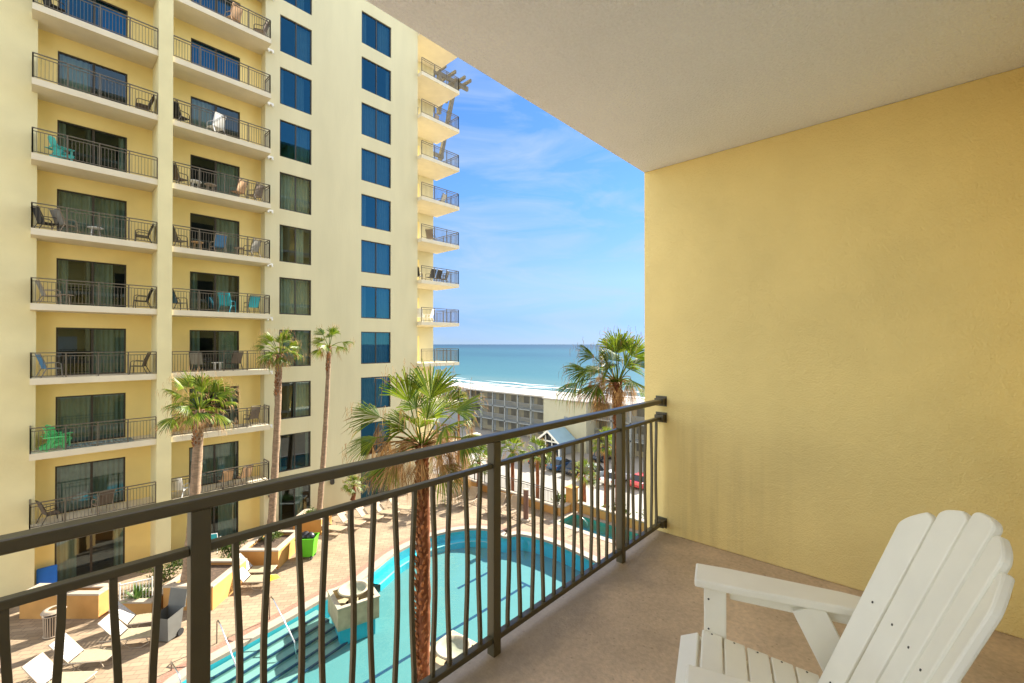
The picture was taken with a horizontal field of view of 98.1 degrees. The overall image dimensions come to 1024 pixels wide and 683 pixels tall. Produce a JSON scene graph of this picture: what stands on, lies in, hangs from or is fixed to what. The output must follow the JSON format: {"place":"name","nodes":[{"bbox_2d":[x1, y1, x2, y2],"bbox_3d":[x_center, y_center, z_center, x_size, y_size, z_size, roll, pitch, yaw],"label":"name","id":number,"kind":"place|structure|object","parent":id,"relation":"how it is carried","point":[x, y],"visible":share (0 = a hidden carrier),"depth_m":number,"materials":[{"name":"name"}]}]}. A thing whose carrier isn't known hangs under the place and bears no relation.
{"place":"outdoors","nodes":[
{"label":"outdoors","id":0,"kind":"place"},
{"bbox_2d":[293,547,579,682],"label":"pool floor","id":1,"kind":"structure","parent":0,"point":[337,663],"depth_m":19.70,"materials":[{"name":"paint"}]},
{"bbox_2d":[210,610,346,682],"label":"pool steps","id":2,"kind":"structure","parent":1,"relation":"on","point":[282,666],"depth_m":16.12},
{"bbox_2d":[210,615,347,682],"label":"step edges","id":3,"kind":"object","parent":2,"relation":"on","point":[283,659],"visible":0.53,"depth_m":16.05,"materials":[{"name":"blue tile"}]},
{"bbox_2d":[327,578,379,643],"bbox_3d":[-6.461,10.904,18.072,1.660,1.760,1.660,0,0,-35],"label":"fountain","id":4,"kind":"object","parent":1,"relation":"on","point":[339,607],"visible":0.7,"depth_m":17.59,"materials":[{"name":"stone"}]},
{"bbox_2d":[374,538,486,591],"bbox_3d":[-4.343,11.665,23.913,7.187,0.330,1.815,0,0,-43],"label":"pool ledge","id":5,"kind":"object","parent":1,"relation":"on","point":[390,579],"visible":0.59,"depth_m":24.38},
{"bbox_2d":[363,572,529,682],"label":"lane lines","id":6,"kind":"object","parent":1,"relation":"on","point":[437,638],"visible":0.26,"depth_m":18.30,"materials":[{"name":"blue tile"}]},
{"bbox_2d":[429,630,475,670],"bbox_3d":[-1.933,10.882,14.574,1.660,1.760,1.660,0,0,37],"label":"fountain","id":7,"kind":"object","parent":1,"relation":"on","point":[441,650],"visible":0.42,"depth_m":14.73,"materials":[{"name":"stone"}]},
{"bbox_2d":[433,407,643,518],"bbox_3d":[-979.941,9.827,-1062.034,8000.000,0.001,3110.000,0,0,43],"label":"parking lot","id":8,"kind":"structure","parent":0,"point":[526,476],"depth_m":56.25,"materials":[{"name":"concrete"}]},
{"bbox_2d":[0,0,471,596],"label":"apartment tower","id":9,"kind":"structure","parent":8,"relation":"on","point":[332,132],"depth_m":23.55,"materials":[{"name":"yellow paint"}]},
{"bbox_2d":[33,205,59,230],"bbox_3d":[-20.002,-5.195,19.024,0.596,1.022,0.714,0,0,23],"label":"patio chair","id":10,"kind":"object","parent":9,"relation":"on","point":[38,215],"visible":0.84,"depth_m":18.84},
{"bbox_2d":[35,500,62,524],"bbox_3d":[-19.818,7.245,19.006,0.596,1.022,0.714,0,0,28],"label":"patio chair","id":11,"kind":"object","parent":9,"relation":"on","point":[56,512],"visible":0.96,"depth_m":18.91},
{"bbox_2d":[35,354,62,377],"bbox_3d":[-19.808,1.025,18.982,0.596,1.022,0.714,0,0,28],"label":"patio chair","id":12,"kind":"object","parent":9,"relation":"on","point":[42,362],"visible":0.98,"depth_m":18.82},
{"bbox_2d":[39,428,67,451],"bbox_3d":[-19.614,4.118,18.981,0.770,1.043,0.845,0,0,38],"label":"adirondack chair","id":13,"kind":"object","parent":9,"relation":"on","point":[52,442],"visible":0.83,"depth_m":18.88,"materials":[{"name":"green paint"}]},
{"bbox_2d":[40,425,72,447],"bbox_3d":[-20.022,4.121,19.526,0.770,1.043,0.845,0,0,13],"label":"adirondack chair","id":14,"kind":"object","parent":9,"relation":"on","point":[69,437],"visible":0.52,"depth_m":19.38,"materials":[{"name":"green paint"}]},
{"bbox_2d":[45,135,74,160],"bbox_3d":[-19.720,-8.320,19.330,0.770,1.043,0.845,0,0,23],"label":"adirondack chair","id":15,"kind":"object","parent":9,"relation":"on","point":[70,156],"visible":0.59,"depth_m":19.19,"materials":[{"name":"teal paint"}]},
{"bbox_2d":[49,208,77,233],"bbox_3d":[-19.546,-5.193,19.358,0.596,1.022,0.714,0,0,13],"label":"patio chair","id":16,"kind":"object","parent":9,"relation":"on","point":[57,214],"visible":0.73,"depth_m":19.14,"materials":[{"name":"beige metal"}]},
{"bbox_2d":[55,527,124,580],"bbox_3d":[-19.649,9.780,20.723,0.070,2.160,2.382,0,0,43],"label":"sliding door","id":17,"kind":"structure","parent":9,"relation":"in","point":[91,553],"depth_m":20.68,"materials":[{"name":"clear glass"}]},
{"bbox_2d":[55,457,124,513],"bbox_3d":[-19.649,6.670,20.742,0.070,2.160,2.382,0,0,43],"label":"sliding door","id":18,"kind":"structure","parent":9,"relation":"in","point":[100,475],"depth_m":20.65,"materials":[{"name":"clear glass"}]},
{"bbox_2d":[55,393,125,443],"bbox_3d":[-19.649,3.561,20.762,0.070,2.160,2.382,0,0,43],"label":"sliding door","id":19,"kind":"structure","parent":9,"relation":"in","point":[78,409],"depth_m":20.73,"materials":[{"name":"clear glass"}]},
{"bbox_2d":[56,327,125,374],"bbox_3d":[-19.649,0.451,20.781,0.070,2.160,2.382,0,0,43],"label":"sliding door","id":20,"kind":"structure","parent":9,"relation":"in","point":[67,339],"depth_m":20.74,"materials":[{"name":"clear glass"}]},
{"bbox_2d":[56,258,125,306],"bbox_3d":[-19.649,-2.659,20.801,0.070,2.160,2.382,0,0,43],"label":"sliding door","id":21,"kind":"structure","parent":9,"relation":"in","point":[66,269],"depth_m":20.75,"materials":[{"name":"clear glass"}]},
{"bbox_2d":[57,189,126,239],"bbox_3d":[-19.649,-5.769,20.820,0.070,2.160,2.382,0,0,43],"label":"sliding door","id":22,"kind":"structure","parent":9,"relation":"in","point":[69,199],"depth_m":20.81,"materials":[{"name":"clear glass"}]},
{"bbox_2d":[57,120,126,172],"bbox_3d":[-19.649,-8.879,20.840,0.070,2.160,2.382,0,0,43],"label":"sliding door","id":23,"kind":"structure","parent":9,"relation":"in","point":[66,128],"depth_m":20.82,"materials":[{"name":"black glass"}]},
{"bbox_2d":[58,51,126,104],"bbox_3d":[-19.649,-11.989,20.859,0.070,2.160,2.382,0,0,43],"label":"sliding door","id":24,"kind":"structure","parent":9,"relation":"in","point":[62,70],"depth_m":20.79,"materials":[{"name":"teal glass"}]},
{"bbox_2d":[58,0,127,37],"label":"sliding door","id":25,"kind":"structure","parent":9,"relation":"in","point":[72,3],"depth_m":21.04,"materials":[{"name":"blue glass"}]},
{"bbox_2d":[66,437,133,448],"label":"balcony floor","id":26,"kind":"structure","parent":9,"relation":"on","point":[95,442],"depth_m":20.15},
{"bbox_2d":[91,490,114,514],"bbox_3d":[-18.628,7.253,20.234,0.714,1.022,0.596,0,0,23],"label":"patio chair","id":27,"kind":"object","parent":9,"relation":"on","point":[103,498],"visible":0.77,"depth_m":20.09,"materials":[{"name":"beige metal"}]},
{"bbox_2d":[189,352,206,369],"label":"patio chair","id":28,"kind":"object","parent":9,"relation":"on","point":[191,355],"visible":0.87,"depth_m":22.76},
{"bbox_2d":[189,441,238,487],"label":"sliding door","id":29,"kind":"structure","parent":9,"relation":"in","point":[219,456],"depth_m":24.45,"materials":[{"name":"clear glass"}]},
{"bbox_2d":[189,386,238,428],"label":"sliding door","id":30,"kind":"structure","parent":9,"relation":"in","point":[233,398],"depth_m":24.64,"materials":[{"name":"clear glass"}]},
{"bbox_2d":[189,330,238,369],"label":"sliding door","id":31,"kind":"structure","parent":9,"relation":"in","point":[200,340],"depth_m":24.35,"materials":[{"name":"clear glass"}]},
{"bbox_2d":[190,271,238,312],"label":"sliding door","id":32,"kind":"structure","parent":9,"relation":"in","point":[198,280],"depth_m":24.32,"materials":[{"name":"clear glass"}]},
{"bbox_2d":[190,213,238,254],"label":"sliding door","id":33,"kind":"structure","parent":9,"relation":"in","point":[199,221],"depth_m":24.33,"materials":[{"name":"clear glass"}]},
{"bbox_2d":[190,154,239,195],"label":"sliding door","id":34,"kind":"structure","parent":9,"relation":"in","point":[197,161],"depth_m":24.42,"materials":[{"name":"black glass"}]},
{"bbox_2d":[191,96,239,138],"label":"sliding door","id":35,"kind":"structure","parent":9,"relation":"in","point":[194,112],"depth_m":24.35,"materials":[{"name":"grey glass"}]},
{"bbox_2d":[191,38,239,81],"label":"sliding door","id":36,"kind":"structure","parent":9,"relation":"in","point":[205,55],"depth_m":24.43,"materials":[{"name":"blue glass"}]},
{"bbox_2d":[192,0,239,23],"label":"sliding door","id":37,"kind":"structure","parent":9,"relation":"in","point":[208,3],"depth_m":24.62,"materials":[{"name":"blue glass"}]},
{"bbox_2d":[207,112,225,134],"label":"patio chair","id":38,"kind":"object","parent":9,"relation":"on","point":[217,119],"visible":0.87,"depth_m":23.25,"materials":[{"name":"white paint"}]},
{"bbox_2d":[209,233,227,252],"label":"patio chair","id":39,"kind":"object","parent":9,"relation":"on","point":[220,241],"visible":0.93,"depth_m":23.56,"materials":[{"name":"blue metal"}]},
{"bbox_2d":[211,501,237,536],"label":"sliding door","id":40,"kind":"structure","parent":9,"relation":"in","point":[224,518],"depth_m":24.69,"materials":[{"name":"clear glass"}]},
{"bbox_2d":[224,2,241,24],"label":"patio chair","id":41,"kind":"object","parent":9,"relation":"on","point":[237,18],"visible":0.71,"depth_m":23.98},
{"bbox_2d":[279,485,309,520],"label":"window","id":42,"kind":"structure","parent":9,"relation":"in","point":[291,501],"depth_m":26.76,"materials":[{"name":"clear glass"}]},
{"bbox_2d":[279,431,309,471],"bbox_3d":[-13.134,6.624,26.815,0.070,2.190,1.860,0,0,43],"label":"window","id":43,"kind":"structure","parent":9,"relation":"in","point":[294,453],"depth_m":26.78,"materials":[{"name":"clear glass"}]},
{"bbox_2d":[279,330,310,366],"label":"window","id":44,"kind":"structure","parent":9,"relation":"in","point":[303,335],"depth_m":27.10,"materials":[{"name":"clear glass"}]},
{"bbox_2d":[279,277,310,315],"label":"window","id":45,"kind":"structure","parent":9,"relation":"in","point":[294,294],"depth_m":26.86,"materials":[{"name":"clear glass"}]},
{"bbox_2d":[279,225,310,264],"bbox_3d":[-13.134,-5.816,26.893,0.070,2.190,1.860,0,0,43],"label":"window","id":46,"kind":"structure","parent":9,"relation":"in","point":[294,243],"depth_m":26.87,"materials":[{"name":"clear glass"}]},
{"bbox_2d":[280,172,310,214],"bbox_3d":[-13.134,-8.926,26.913,0.070,2.190,1.860,0,0,43],"label":"window","id":47,"kind":"structure","parent":9,"relation":"in","point":[295,192],"depth_m":26.88,"materials":[{"name":"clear glass"}]},
{"bbox_2d":[280,120,310,164],"bbox_3d":[-13.134,-12.036,26.932,0.070,2.190,1.860,0,0,43],"label":"window","id":48,"kind":"structure","parent":9,"relation":"in","point":[295,141],"depth_m":26.90,"materials":[{"name":"blue glass"}]},
{"bbox_2d":[280,67,310,114],"bbox_3d":[-13.134,-15.146,26.952,0.070,2.190,1.860,0,0,43],"label":"window","id":49,"kind":"structure","parent":9,"relation":"in","point":[295,90],"depth_m":26.91,"materials":[{"name":"blue glass"}]},
{"bbox_2d":[281,381,310,418],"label":"window","id":50,"kind":"structure","parent":9,"relation":"in","point":[296,396],"depth_m":26.91,"materials":[{"name":"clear glass"}]},
{"bbox_2d":[280,15,311,64],"bbox_3d":[-13.134,-18.256,26.971,0.070,2.190,1.860,0,0,43],"label":"window","id":51,"kind":"structure","parent":9,"relation":"in","point":[295,39],"depth_m":26.93,"materials":[{"name":"blue glass"}]},
{"bbox_2d":[284,0,311,14],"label":"window","id":52,"kind":"structure","parent":9,"relation":"in","point":[305,5],"depth_m":27.32,"materials":[{"name":"blue glass"}]},
{"bbox_2d":[361,471,389,497],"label":"window","id":53,"kind":"structure","parent":9,"relation":"in","point":[365,494],"depth_m":30.50,"materials":[{"name":"grey glass"}]},
{"bbox_2d":[361,421,389,455],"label":"window","id":54,"kind":"structure","parent":9,"relation":"in","point":[369,430],"depth_m":30.74,"materials":[{"name":"blue glass"}]},
{"bbox_2d":[361,376,389,408],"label":"window","id":55,"kind":"structure","parent":9,"relation":"in","point":[370,393],"depth_m":30.75,"materials":[{"name":"blue glass"}]},
{"bbox_2d":[361,332,389,363],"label":"window","id":56,"kind":"structure","parent":9,"relation":"in","point":[375,346],"depth_m":30.78,"materials":[{"name":"blue glass"}]},
{"bbox_2d":[361,286,389,318],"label":"window","id":57,"kind":"structure","parent":9,"relation":"in","point":[375,301],"depth_m":30.80,"materials":[{"name":"blue glass"}]},
{"bbox_2d":[361,240,389,274],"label":"window","id":58,"kind":"structure","parent":9,"relation":"in","point":[375,257],"depth_m":30.82,"materials":[{"name":"blue glass"}]},
{"bbox_2d":[361,194,390,231],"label":"window","id":59,"kind":"structure","parent":9,"relation":"in","point":[375,212],"depth_m":30.86,"materials":[{"name":"blue glass"}]},
{"bbox_2d":[361,148,390,187],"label":"window","id":60,"kind":"structure","parent":9,"relation":"in","point":[375,168],"depth_m":30.88,"materials":[{"name":"blue glass"}]},
{"bbox_2d":[361,103,390,144],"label":"window","id":61,"kind":"structure","parent":9,"relation":"in","point":[376,124],"depth_m":30.91,"materials":[{"name":"blue glass"}]},
{"bbox_2d":[362,57,390,100],"bbox_3d":[-9.472,-18.231,30.940,0.070,2.190,2.280,0,0,43],"label":"window","id":62,"kind":"structure","parent":9,"relation":"in","point":[376,79],"depth_m":30.93,"materials":[{"name":"blue glass"}]},
{"bbox_2d":[362,11,390,57],"bbox_3d":[-9.472,-21.341,30.959,0.070,2.190,2.280,0,0,43],"label":"window","id":63,"kind":"structure","parent":9,"relation":"in","point":[375,34],"depth_m":30.94,"materials":[{"name":"blue glass"}]},
{"bbox_2d":[0,473,637,682],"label":"pool deck","id":64,"kind":"structure","parent":8,"relation":"on","point":[28,642],"depth_m":18.93,"materials":[{"name":"concrete"}]},
{"bbox_2d":[36,564,57,584],"bbox_3d":[-20.242,10.303,19.322,0.322,0.923,0.640,0,0,43],"label":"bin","id":65,"kind":"object","parent":64,"relation":"on","point":[48,574],"visible":0.56,"depth_m":19.32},
{"bbox_2d":[40,605,66,638],"bbox_3d":[-17.034,10.393,16.497,0.704,0.959,0.704,0,0,43],"label":"litter bin","id":66,"kind":"object","parent":64,"relation":"on","point":[48,621],"visible":0.63,"depth_m":16.26,"materials":[{"name":"beige metal"}]},
{"bbox_2d":[21,652,96,682],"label":"sun lounger","id":67,"kind":"object","parent":64,"relation":"on","point":[67,677],"visible":0.95,"depth_m":13.86,"materials":[{"name":"plastic"}]},
{"bbox_2d":[19,583,108,618],"bbox_3d":[-17.824,10.417,17.840,3.160,0.990,0.810,0,0,0],"label":"planter","id":68,"kind":"object","parent":64,"relation":"on","point":[90,602],"visible":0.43,"depth_m":17.47,"materials":[{"name":"paint"}]},
{"bbox_2d":[48,633,111,673],"bbox_3d":[-14.305,10.395,14.873,1.709,1.001,0.664,0,0,-7],"label":"sun lounger","id":69,"kind":"object","parent":64,"relation":"on","point":[98,655],"visible":0.76,"depth_m":14.84,"materials":[{"name":"fabric"}]},
{"bbox_2d":[97,613,150,648],"bbox_3d":[-13.786,10.402,16.032,1.709,1.001,0.664,0,0,-9],"label":"sun lounger","id":70,"kind":"object","parent":64,"relation":"on","point":[141,632],"visible":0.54,"depth_m":15.90,"materials":[{"name":"fabric"}]},
{"bbox_2d":[108,601,151,635],"bbox_3d":[-14.165,10.408,16.903,1.709,1.001,0.664,0,0,-17],"label":"sun lounger","id":71,"kind":"object","parent":64,"relation":"on","point":[122,608],"visible":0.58,"depth_m":16.80,"materials":[{"name":"fabric"}]},
{"bbox_2d":[119,576,152,600],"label":"fence","id":72,"kind":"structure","parent":64,"relation":"on","point":[151,578],"depth_m":18.03,"materials":[{"name":"white paint"}]},
{"bbox_2d":[118,588,162,615],"bbox_3d":[-15.011,10.629,18.149,1.410,0.570,1.060,0,0,0],"label":"planter","id":73,"kind":"object","parent":64,"relation":"on","point":[135,606],"visible":0.35,"depth_m":17.65,"materials":[{"name":"paint"}]},
{"bbox_2d":[121,582,151,603],"bbox_3d":[-15.164,10.116,18.023,1.282,0.836,1.289,0,0,-29],"label":"agave","id":74,"kind":"object","parent":73,"relation":"in","point":[137,593],"visible":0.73,"depth_m":17.95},
{"bbox_2d":[136,559,182,585],"bbox_3d":[-15.798,10.405,20.130,1.470,1.123,2.067,0,0,43],"label":"shrub","id":75,"kind":"object","parent":64,"relation":"on","point":[173,565],"visible":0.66,"depth_m":20.22,"materials":[{"name":"green plant"}]},
{"bbox_2d":[159,587,186,641],"bbox_3d":[-12.605,10.097,16.350,0.700,1.612,0.816,0,0,8],"label":"refuse cart","id":76,"kind":"object","parent":64,"relation":"on","point":[171,619],"visible":0.94,"depth_m":16.46,"materials":[{"name":"plastic"}]},
{"bbox_2d":[162,558,246,609],"bbox_3d":[-13.159,10.426,19.171,2.060,0.990,2.360,0,0,0],"label":"planter","id":77,"kind":"object","parent":64,"relation":"on","point":[221,581],"visible":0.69,"depth_m":18.75,"materials":[{"name":"paint"}]},
{"bbox_2d":[150,368,241,582],"bbox_3d":[-13.196,5.976,18.658,3.102,9.938,3.664,0,0,-28],"label":"fan palm","id":78,"kind":"object","parent":77,"relation":"in","point":[197,418],"visible":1,"depth_m":18.59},
{"bbox_2d":[231,567,273,590],"bbox_3d":[-11.530,10.426,19.791,1.709,1.001,0.664,0,0,-5],"label":"sun lounger","id":79,"kind":"object","parent":64,"relation":"on","point":[252,579],"visible":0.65,"depth_m":19.69,"materials":[{"name":"fabric"}]},
{"bbox_2d":[240,553,276,579],"bbox_3d":[-11.918,10.431,20.624,1.709,1.001,0.664,0,0,-5],"label":"sun lounger","id":80,"kind":"object","parent":64,"relation":"on","point":[258,569],"visible":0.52,"depth_m":20.70,"materials":[{"name":"fabric"}]},
{"bbox_2d":[239,530,294,568],"bbox_3d":[-12.179,10.481,22.463,1.960,0.920,2.360,0,0,0],"label":"planter","id":81,"kind":"object","parent":64,"relation":"on","point":[283,550],"visible":0.62,"depth_m":21.80,"materials":[{"name":"paint"}]},
{"bbox_2d":[253,328,306,536],"bbox_3d":[-12.412,5.080,23.568,2.542,11.768,2.776,0,0,43],"label":"fan palm","id":82,"kind":"object","parent":81,"relation":"in","point":[278,361],"visible":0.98,"depth_m":23.27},
{"bbox_2d":[294,531,319,559],"bbox_3d":[-10.390,10.300,22.518,0.960,1.279,0.780,0,0,-5],"label":"wheeled bin","id":83,"kind":"object","parent":64,"relation":"on","point":[309,543],"visible":0.74,"depth_m":22.25,"materials":[{"name":"plastic"}]},
{"bbox_2d":[293,509,331,534],"bbox_3d":[-11.616,10.503,25.901,1.660,0.920,1.560,0,0,0],"label":"planter","id":84,"kind":"object","parent":64,"relation":"on","point":[314,526],"visible":0.27,"depth_m":25.15,"materials":[{"name":"paint"}]},
{"bbox_2d":[308,324,355,509],"bbox_3d":[-10.772,4.920,26.112,2.536,12.121,2.559,0,0,43],"label":"fan palm","id":85,"kind":"object","parent":84,"relation":"in","point":[328,348],"visible":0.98,"depth_m":25.75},
{"bbox_2d":[335,512,365,529],"bbox_3d":[-9.519,10.456,26.180,1.686,1.020,0.664,0,0,15],"label":"sun lounger","id":86,"kind":"object","parent":64,"relation":"on","point":[356,522],"visible":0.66,"depth_m":26.14,"materials":[{"name":"plastic"}]},
{"bbox_2d":[341,474,367,500],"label":"fan palm","id":87,"kind":"object","parent":64,"relation":"on","point":[352,485],"visible":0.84,"depth_m":28.09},
{"bbox_2d":[163,525,596,682],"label":"pool coping","id":88,"kind":"object","parent":64,"relation":"on","point":[224,651],"visible":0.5,"depth_m":18.59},
{"bbox_2d":[157,523,603,682],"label":"brick band","id":89,"kind":"object","parent":64,"relation":"on","point":[166,675],"visible":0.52,"depth_m":19.00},
{"bbox_2d":[182,530,593,682],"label":"pool side","id":90,"kind":"structure","parent":64,"relation":"in","point":[525,546],"depth_m":23.45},
{"bbox_2d":[342,357,489,682],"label":"fan palm","id":91,"kind":"object","parent":64,"relation":"on","point":[417,384],"visible":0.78,"depth_m":11.71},
{"bbox_2d":[464,444,486,497],"bbox_3d":[-2.372,8.977,31.410,2.831,4.106,2.804,0,0,43],"label":"fan palm","id":92,"kind":"object","parent":64,"relation":"on","point":[475,464],"visible":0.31,"depth_m":31.28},
{"bbox_2d":[454,478,558,514],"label":"wall","id":93,"kind":"structure","parent":64,"relation":"on","point":[548,507],"depth_m":29.60,"materials":[{"name":"paint"}]},
{"bbox_2d":[455,462,557,505],"bbox_3d":[-0.774,9.963,31.540,10.044,0.950,0.050,0,0,43],"label":"deck fence","id":94,"kind":"object","parent":93,"relation":"on","point":[523,486],"visible":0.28,"depth_m":30.14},
{"bbox_2d":[521,488,530,522],"bbox_3d":[0.852,9.991,27.182,0.591,1.960,0.600,0,0,43],"label":"round post","id":95,"kind":"object","parent":64,"relation":"on","point":[525,519],"visible":1,"depth_m":27.05,"materials":[{"name":"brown wood"}]},
{"bbox_2d":[565,484,578,511],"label":"pillar","id":96,"kind":"structure","parent":64,"relation":"on","point":[569,493],"depth_m":28.71,"materials":[{"name":"paint"}]},
{"bbox_2d":[549,512,641,542],"bbox_3d":[6.211,10.937,25.021,8.500,0.001,2.500,0,0,43],"label":"spa coping","id":97,"kind":"object","parent":64,"relation":"on","point":[584,531],"visible":0.25,"depth_m":26.41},
{"bbox_2d":[552,326,644,509],"bbox_3d":[3.632,5.159,15.892,3.669,11.492,3.748,0,0,43],"label":"fan palm","id":98,"kind":"object","parent":64,"relation":"on","point":[615,386],"visible":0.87,"depth_m":15.70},
{"bbox_2d":[559,515,637,540],"bbox_3d":[6.211,11.307,25.018,7.700,0.700,1.700,0,0,43],"label":"spa basin","id":99,"kind":"object","parent":64,"relation":"in","point":[568,520],"visible":0.23,"depth_m":27.28,"materials":[{"name":"paint"}]},
{"bbox_2d":[577,502,647,531],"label":"wall","id":100,"kind":"structure","parent":64,"relation":"on","point":[586,508],"depth_m":27.29,"materials":[{"name":"paint"}]},
{"bbox_2d":[501,437,529,490],"bbox_3d":[-0.075,12.010,35.492,3.196,9.448,2.883,0,0,1],"label":"fan palm","id":101,"kind":"object","parent":8,"relation":"on","point":[516,440],"visible":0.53,"depth_m":35.37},
{"bbox_2d":[522,435,556,497],"bbox_3d":[2.189,12.279,38.299,3.232,8.949,3.369,0,0,43],"label":"fan palm","id":102,"kind":"object","parent":8,"relation":"on","point":[538,442],"visible":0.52,"depth_m":38.12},
{"bbox_2d":[438,384,644,457],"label":"motel","id":103,"kind":"structure","parent":8,"relation":"on","point":[509,409],"depth_m":78.52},
{"bbox_2d":[538,427,574,456],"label":"gabled entrance","id":104,"kind":"object","parent":8,"relation":"on","point":[556,436],"visible":0.62,"depth_m":66.75,"materials":[{"name":"white paint"}]},
{"bbox_2d":[546,457,571,471],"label":"parked car","id":105,"kind":"object","parent":8,"relation":"on","point":[559,463],"visible":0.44,"depth_m":57.66,"materials":[{"name":"blue metal"}]},
{"bbox_2d":[568,458,595,501],"bbox_3d":[5.889,13.088,36.067,2.452,7.306,2.778,0,0,21],"label":"fan palm","id":106,"kind":"object","parent":8,"relation":"on","point":[586,465],"visible":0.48,"depth_m":36.09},
{"bbox_2d":[592,426,611,507],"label":"fan palm","id":107,"kind":"object","parent":8,"relation":"on","point":[603,443],"visible":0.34,"depth_m":40.96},
{"bbox_2d":[366,0,1023,682],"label":"hotel building","id":108,"kind":"structure","parent":8,"relation":"on","point":[834,266],"depth_m":2.54,"materials":[{"name":"paint"}]},
{"bbox_2d":[0,395,666,682],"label":"balcony railing","id":109,"kind":"object","parent":108,"relation":"on","point":[199,547],"visible":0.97,"depth_m":1.72,"materials":[{"name":"brown metal"}]},
{"bbox_2d":[675,510,1014,682],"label":"adirondack chair","id":110,"kind":"object","parent":108,"relation":"on","point":[930,605],"visible":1,"depth_m":1.30,"materials":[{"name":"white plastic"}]},
{"bbox_2d":[433,344,644,398],"bbox_3d":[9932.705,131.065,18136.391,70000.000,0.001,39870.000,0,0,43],"label":"sea","id":111,"kind":"structure","parent":0,"point":[541,365],"depth_m":375.60,"materials":[{"name":"liquid"}]},
{"bbox_2d":[433,57,644,343],"label":"sky","id":112,"kind":"structure","parent":0,"point":[549,221],"materials":[{"name":"blue"}]},
{"bbox_2d":[443,381,644,400],"bbox_3d":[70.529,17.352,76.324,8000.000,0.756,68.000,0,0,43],"label":"beach","id":113,"kind":"structure","parent":0,"point":[527,389],"depth_m":168.51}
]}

